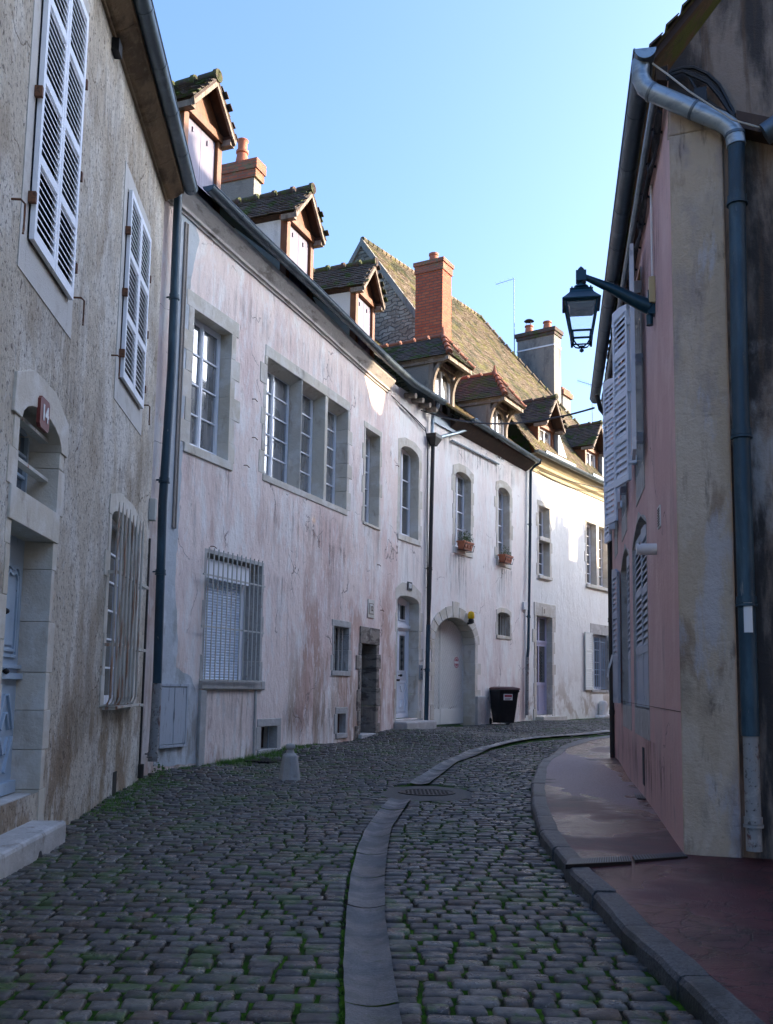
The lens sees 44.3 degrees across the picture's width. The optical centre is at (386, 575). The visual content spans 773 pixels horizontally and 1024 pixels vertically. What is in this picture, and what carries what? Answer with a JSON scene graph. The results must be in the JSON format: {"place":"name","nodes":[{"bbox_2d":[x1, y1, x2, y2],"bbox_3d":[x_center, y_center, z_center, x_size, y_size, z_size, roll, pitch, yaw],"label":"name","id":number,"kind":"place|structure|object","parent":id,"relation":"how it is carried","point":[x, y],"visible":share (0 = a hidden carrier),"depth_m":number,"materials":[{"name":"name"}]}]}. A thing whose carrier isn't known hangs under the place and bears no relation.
{"place":"outdoors","nodes":[
{"label":"outdoors","id":0,"kind":"place"},
{"bbox_2d":[0,718,702,1023],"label":"cobbled road","id":1,"kind":"structure","parent":0,"point":[633,981],"depth_m":5.87,"materials":[{"name":"stone"}]},
{"bbox_2d":[245,758,281,763],"bbox_3d":[-1.918,2.941,15.098,0.440,0.036,0.600,-2,-7,22],"label":"drain cover","id":2,"kind":"object","parent":1,"relation":"on","point":[266,761],"visible":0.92,"depth_m":14.92,"materials":[{"name":"black metal"}]},
{"bbox_2d":[279,743,299,781],"bbox_3d":[-1.308,2.527,12.859,0.310,0.520,0.310,5,-8,-28],"label":"stone bollard","id":3,"kind":"object","parent":1,"relation":"on","point":[289,769],"visible":0.8,"depth_m":12.77,"materials":[{"name":"grey stone"}]},
{"bbox_2d":[489,687,519,723],"bbox_3d":[3.252,3.627,26.534,0.674,1.059,0.843,3,-7,-21],"label":"wheelie bin","id":4,"kind":"object","parent":1,"relation":"on","point":[503,701],"visible":0.96,"depth_m":26.25,"materials":[{"name":"black plastic"}]},
{"bbox_2d":[0,714,712,1023],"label":"ground","id":5,"kind":"structure","parent":0,"point":[670,998],"depth_m":5.19,"materials":[{"name":"grey stone"}]},
{"bbox_2d":[0,820,65,879],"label":"doorstep","id":6,"kind":"object","parent":5,"relation":"on","point":[25,844],"visible":0.7,"depth_m":7.10,"materials":[{"name":"stone"}]},
{"bbox_2d":[0,0,197,834],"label":"townhouse","id":7,"kind":"structure","parent":5,"relation":"on","point":[96,168],"depth_m":9.07,"materials":[{"name":"paint"}]},
{"bbox_2d":[0,370,68,820],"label":"front door","id":8,"kind":"structure","parent":7,"relation":"in","point":[31,534],"depth_m":8.14,"materials":[{"name":"blue paint"}]},
{"bbox_2d":[36,396,49,432],"bbox_3d":[-2.834,-1.334,7.845,0.036,0.260,0.260,1,-7,-4],"label":"house number plate","id":9,"kind":"object","parent":7,"relation":"attached to","point":[43,415],"visible":1,"depth_m":7.79,"materials":[{"name":"red metal"}]},
{"bbox_2d":[99,493,148,709],"bbox_3d":[-3.181,0.307,11.197,0.433,2.484,2.151,1,-7,-4],"label":"window","id":10,"kind":"structure","parent":7,"relation":"in","point":[123,559],"depth_m":11.08,"materials":[{"name":"white paint"}]},
{"bbox_2d":[152,762,164,771],"bbox_3d":[-3.268,2.642,13.221,0.345,0.200,0.345,5,-8,-32],"label":"weed","id":11,"kind":"object","parent":5,"relation":"on","point":[162,767],"visible":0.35,"depth_m":13.18,"materials":[{"name":"green plant"}]},
{"bbox_2d":[81,742,410,1023],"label":"grass","id":12,"kind":"structure","parent":5,"relation":"on","point":[239,760],"depth_m":11.93,"materials":[{"name":"green plant"}]},
{"bbox_2d":[141,68,446,774],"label":"townhouse","id":13,"kind":"structure","parent":5,"relation":"on","point":[289,473],"depth_m":16.71,"materials":[{"name":"white paint"}]},
{"bbox_2d":[180,289,239,470],"bbox_3d":[-2.834,-2.989,14.818,0.290,2.482,1.725,-2,-7,22],"label":"window","id":14,"kind":"structure","parent":13,"relation":"in","point":[211,371],"depth_m":15.06,"materials":[{"name":"white paint"}]},
{"bbox_2d":[255,718,280,754],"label":"barred window","id":15,"kind":"structure","parent":13,"relation":"in","point":[274,724],"depth_m":16.42,"materials":[{"name":"stone"}]},
{"bbox_2d":[264,372,288,483],"bbox_3d":[-2.092,-2.696,17.102,0.086,2.080,1.347,-2,-7,22],"label":"window","id":16,"kind":"structure","parent":13,"relation":"in","point":[277,401],"depth_m":17.33,"materials":[{"name":"white paint"}]},
{"bbox_2d":[300,394,312,493],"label":"window","id":17,"kind":"structure","parent":13,"relation":"in","point":[307,404],"depth_m":18.45,"materials":[{"name":"white paint"}]},
{"bbox_2d":[326,411,335,503],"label":"window","id":18,"kind":"structure","parent":13,"relation":"in","point":[331,429],"depth_m":19.48,"materials":[{"name":"white paint"}]},
{"bbox_2d":[330,619,351,675],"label":"barred window","id":19,"kind":"structure","parent":13,"relation":"in","point":[341,657],"depth_m":19.32,"materials":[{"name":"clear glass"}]},
{"bbox_2d":[334,707,347,738],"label":"barred window","id":20,"kind":"structure","parent":13,"relation":"in","point":[340,718],"depth_m":19.05,"materials":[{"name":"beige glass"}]},
{"bbox_2d":[354,626,380,739],"bbox_3d":[-0.534,2.363,20.289,0.500,2.524,1.360,-2,-7,22],"label":"recessed door","id":21,"kind":"structure","parent":13,"relation":"in","point":[368,661],"depth_m":20.63,"materials":[{"name":"brown"}]},
{"bbox_2d":[367,599,374,618],"bbox_3d":[-0.327,0.710,20.486,0.034,0.400,0.350,-2,-7,22],"label":"house number plate","id":22,"kind":"object","parent":13,"relation":"attached to","point":[371,606],"visible":1,"depth_m":20.45,"materials":[{"name":"stone"}]},
{"bbox_2d":[362,421,381,530],"bbox_3d":[-0.440,-2.169,20.839,0.330,2.248,1.130,-2,-7,22],"label":"window","id":23,"kind":"structure","parent":13,"relation":"in","point":[371,448],"depth_m":21.16,"materials":[{"name":"white paint"}]},
{"bbox_2d":[394,582,422,721],"bbox_3d":[0.380,2.033,22.503,0.371,3.725,1.630,-2,-7,26],"label":"panelled door","id":24,"kind":"structure","parent":13,"relation":"in","point":[408,622],"depth_m":22.85,"materials":[{"name":"white paint"}]},
{"bbox_2d":[391,395,427,600],"bbox_3d":[0.552,-1.355,22.649,0.038,5.493,2.195,-2,-7,26],"label":"wall cable","id":25,"kind":"object","parent":13,"relation":"attached to","point":[422,426],"depth_m":23.51,"materials":[{"name":"black rubber"}]},
{"bbox_2d":[407,581,411,590],"bbox_3d":[0.556,0.240,22.575,0.019,0.200,0.260,-2,-7,26],"label":"house number plate","id":26,"kind":"object","parent":13,"relation":"attached to","point":[409,585],"visible":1,"depth_m":22.54,"materials":[{"name":"white metal"}]},
{"bbox_2d":[397,437,421,545],"bbox_3d":[0.431,-2.036,22.868,0.310,2.514,1.498,-2,-7,26],"label":"window","id":27,"kind":"structure","parent":13,"relation":"in","point":[409,498],"depth_m":23.23,"materials":[{"name":"white paint"}]},
{"bbox_2d":[419,665,422,679],"bbox_3d":[0.839,2.331,22.939,0.047,0.350,0.180,-2,-7,26],"label":"entry phone","id":28,"kind":"object","parent":13,"relation":"attached to","point":[420,672],"visible":1,"depth_m":22.92,"materials":[{"name":"metal"}]},
{"bbox_2d":[421,407,594,424],"bbox_3d":[2.315,-3.569,20.320,0.035,1.736,6.699,4,-7,-26],"label":"overhead cable","id":29,"kind":"object","parent":13,"relation":"attached to","point":[514,422],"visible":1,"depth_m":19.46,"materials":[{"name":"black rubber"}]},
{"bbox_2d":[203,252,539,724],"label":"townhouse","id":30,"kind":"structure","parent":5,"relation":"on","point":[480,470],"depth_m":26.36,"materials":[{"name":"white paint"}]},
{"bbox_2d":[454,657,458,667],"bbox_3d":[1.893,2.338,25.657,0.008,0.300,0.300,-3,-8,29],"label":"round sticker","id":31,"kind":"object","parent":30,"relation":"attached to","point":[456,662],"visible":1,"depth_m":25.65,"materials":[{"name":"white paper"}]},
{"bbox_2d":[452,463,473,557],"bbox_3d":[1.964,-1.772,25.688,0.290,2.474,1.423,-3,-8,29],"label":"window","id":32,"kind":"structure","parent":30,"relation":"in","point":[462,477],"depth_m":26.01,"materials":[{"name":"white paint"}]},
{"bbox_2d":[456,528,474,552],"bbox_3d":[2.112,-0.962,25.362,0.277,0.611,0.630,-3,-8,29],"label":"flower box","id":33,"kind":"object","parent":30,"relation":"attached to","point":[464,543],"visible":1,"depth_m":25.24,"materials":[{"name":"ceramic"}]},
{"bbox_2d":[467,611,474,623],"bbox_3d":[2.261,1.121,25.502,0.208,0.349,0.178,1,-7,0],"label":"alarm beacon","id":34,"kind":"object","parent":30,"relation":"attached to","point":[471,615],"visible":1,"depth_m":25.44,"materials":[{"name":"yellow plastic"}]},
{"bbox_2d":[494,480,512,568],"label":"window","id":35,"kind":"structure","parent":30,"relation":"in","point":[503,498],"depth_m":28.47,"materials":[{"name":"white paint"}]},
{"bbox_2d":[496,607,511,639],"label":"barred window","id":36,"kind":"structure","parent":30,"relation":"in","point":[503,615],"depth_m":28.13,"materials":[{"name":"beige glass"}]},
{"bbox_2d":[498,545,513,564],"bbox_3d":[3.491,-0.637,27.771,0.277,0.566,0.630,-3,-8,29],"label":"flower box","id":37,"kind":"object","parent":30,"relation":"attached to","point":[505,558],"visible":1,"depth_m":27.61,"materials":[{"name":"ceramic"}]},
{"bbox_2d":[394,720,436,728],"bbox_3d":[0.687,3.640,22.232,0.340,0.480,1.721,-2,-7,26],"label":"doorstep","id":38,"kind":"object","parent":5,"relation":"on","point":[424,724],"visible":0.45,"depth_m":21.90,"materials":[{"name":"stone"}]},
{"bbox_2d":[380,786,480,801],"bbox_3d":[0.534,2.711,11.917,1.272,0.016,2.020,1,-7,0],"label":"manhole cover","id":39,"kind":"object","parent":5,"relation":"on","point":[428,793],"visible":0.99,"depth_m":11.73,"materials":[{"name":"metal"}]},
{"bbox_2d":[343,729,609,1023],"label":"drainage channel","id":40,"kind":"object","parent":5,"relation":"on","point":[369,979],"visible":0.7,"depth_m":5.33,"materials":[{"name":"stone"}]},
{"bbox_2d":[348,236,609,720],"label":"townhouse","id":41,"kind":"structure","parent":5,"relation":"on","point":[566,652],"depth_m":32.34,"materials":[{"name":"white paint"}]},
{"bbox_2d":[495,277,514,352],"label":"television aerial","id":42,"kind":"object","parent":41,"relation":"attached to","point":[514,309],"visible":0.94,"depth_m":40.38,"materials":[{"name":"metal"}]},
{"bbox_2d":[542,607,545,615],"bbox_3d":[5.043,1.137,30.335,0.018,0.280,0.280,-4,-8,35],"label":"house number plate","id":43,"kind":"object","parent":41,"relation":"attached to","point":[543,611],"visible":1,"depth_m":30.31,"materials":[{"name":"metal"}]},
{"bbox_2d":[536,499,552,580],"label":"window","id":44,"kind":"structure","parent":41,"relation":"in","point":[543,514],"depth_m":31.00,"materials":[{"name":"white paint"}]},
{"bbox_2d":[532,602,566,720],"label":"glazed door","id":45,"kind":"structure","parent":41,"relation":"in","point":[544,629],"depth_m":30.57,"materials":[{"name":"white paint"}]},
{"bbox_2d":[539,470,603,487],"bbox_3d":[6.645,-3.285,32.596,0.032,0.388,5.496,-5,-9,39],"label":"overhead cable","id":46,"kind":"object","parent":41,"relation":"attached to","point":[569,480],"visible":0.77,"depth_m":31.98,"materials":[{"name":"black rubber"}]},
{"bbox_2d":[577,380,592,421],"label":"television aerial","id":47,"kind":"object","parent":41,"relation":"on","point":[592,403],"visible":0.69,"depth_m":41.15,"materials":[{"name":"metal"}]},
{"bbox_2d":[587,525,590,583],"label":"window","id":48,"kind":"structure","parent":41,"relation":"in","point":[588,526],"depth_m":34.22,"materials":[{"name":"white paint"}]},
{"bbox_2d":[590,623,608,691],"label":"window","id":49,"kind":"structure","parent":41,"relation":"in","point":[600,632],"depth_m":34.34,"materials":[{"name":"white paint"}]},
{"bbox_2d":[599,529,602,586],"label":"window","id":50,"kind":"structure","parent":41,"relation":"in","point":[600,531],"depth_m":35.12,"materials":[{"name":"white paint"}]},
{"bbox_2d":[466,387,572,703],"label":"distant house","id":51,"kind":"structure","parent":5,"relation":"on","point":[566,396],"depth_m":46.28,"materials":[{"name":"tile"}]},
{"bbox_2d":[595,701,609,718],"bbox_3d":[7.665,4.724,33.553,0.819,0.630,0.861,1,-7,0],"label":"stone bollard","id":52,"kind":"object","parent":5,"relation":"on","point":[603,709],"visible":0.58,"depth_m":33.41,"materials":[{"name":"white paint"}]},
{"bbox_2d":[531,735,765,1023],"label":"kerb","id":53,"kind":"structure","parent":5,"relation":"on","point":[695,989],"depth_m":4.89,"materials":[{"name":"stone"}]},
{"bbox_2d":[590,0,772,858],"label":"townhouse","id":54,"kind":"structure","parent":5,"relation":"on","point":[685,407],"depth_m":7.69,"materials":[{"name":"paint"}]},
{"bbox_2d":[562,266,655,352],"bbox_3d":[2.172,-2.630,9.303,0.885,0.890,0.370,0,-7,10],"label":"street lamp","id":55,"kind":"object","parent":54,"relation":"attached to","point":[581,298],"visible":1,"depth_m":9.24,"materials":[{"name":"black metal"}]},
{"bbox_2d":[610,413,617,558],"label":"window","id":56,"kind":"structure","parent":54,"relation":"in","point":[614,525],"depth_m":16.17,"materials":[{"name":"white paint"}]},
{"bbox_2d":[615,358,626,541],"bbox_3d":[3.523,-1.835,13.901,0.340,2.538,1.195,0,-7,10],"label":"window","id":57,"kind":"structure","parent":54,"relation":"in","point":[623,489],"depth_m":14.10,"materials":[{"name":"white paint"}]},
{"bbox_2d":[626,267,644,506],"bbox_3d":[3.011,-2.169,11.127,0.340,2.538,1.225,0,-7,10],"label":"window","id":58,"kind":"structure","parent":54,"relation":"in","point":[639,463],"depth_m":11.55,"materials":[{"name":"white paint"}]},
{"bbox_2d":[652,63,760,128],"bbox_3d":[2.599,-3.889,7.725,0.834,0.788,0.197,-2,-7,20],"label":"cable loop","id":59,"kind":"object","parent":54,"relation":"hanging from","point":[712,82],"visible":0.96,"depth_m":7.76,"materials":[{"name":"black rubber"}]},
{"bbox_2d":[743,602,752,631],"bbox_3d":[2.706,0.292,7.102,0.062,0.260,0.007,-1,-7,19],"label":"paper sticker","id":60,"kind":"object","parent":54,"relation":"attached to","point":[748,620],"visible":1,"depth_m":7.10,"materials":[{"name":"white paper"}]},
{"bbox_2d":[153,0,686,676],"label":"sky","id":61,"kind":"structure","parent":0,"point":[485,136],"materials":[{"name":"blue"}]},
{"bbox_2d":[544,738,772,1023],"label":"pavement","id":62,"kind":"structure","parent":0,"point":[711,916],"depth_m":6.33,"materials":[{"name":"red concrete"}]},
{"bbox_2d":[565,855,631,868],"bbox_3d":[1.527,2.056,6.814,0.669,0.038,0.199,4,-7,-22],"label":"drain grate","id":63,"kind":"object","parent":62,"relation":"on","point":[600,862],"visible":1,"depth_m":6.76,"materials":[{"name":"black metal"}]},
{"bbox_2d":[634,792,645,798],"bbox_3d":[2.959,2.563,11.125,0.136,0.056,1.323,-1,-7,12],"label":"cellar grate","id":64,"kind":"object","parent":62,"relation":"on","point":[640,796],"visible":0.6,"depth_m":10.71,"materials":[{"name":"black metal"}]},
{"bbox_2d":[632,852,687,862],"bbox_3d":[2.026,2.094,7.051,0.579,0.035,0.166,4,-7,-24],"label":"drain grate","id":65,"kind":"object","parent":62,"relation":"on","point":[654,857],"visible":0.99,"depth_m":7.01,"materials":[{"name":"black metal"}]}
]}

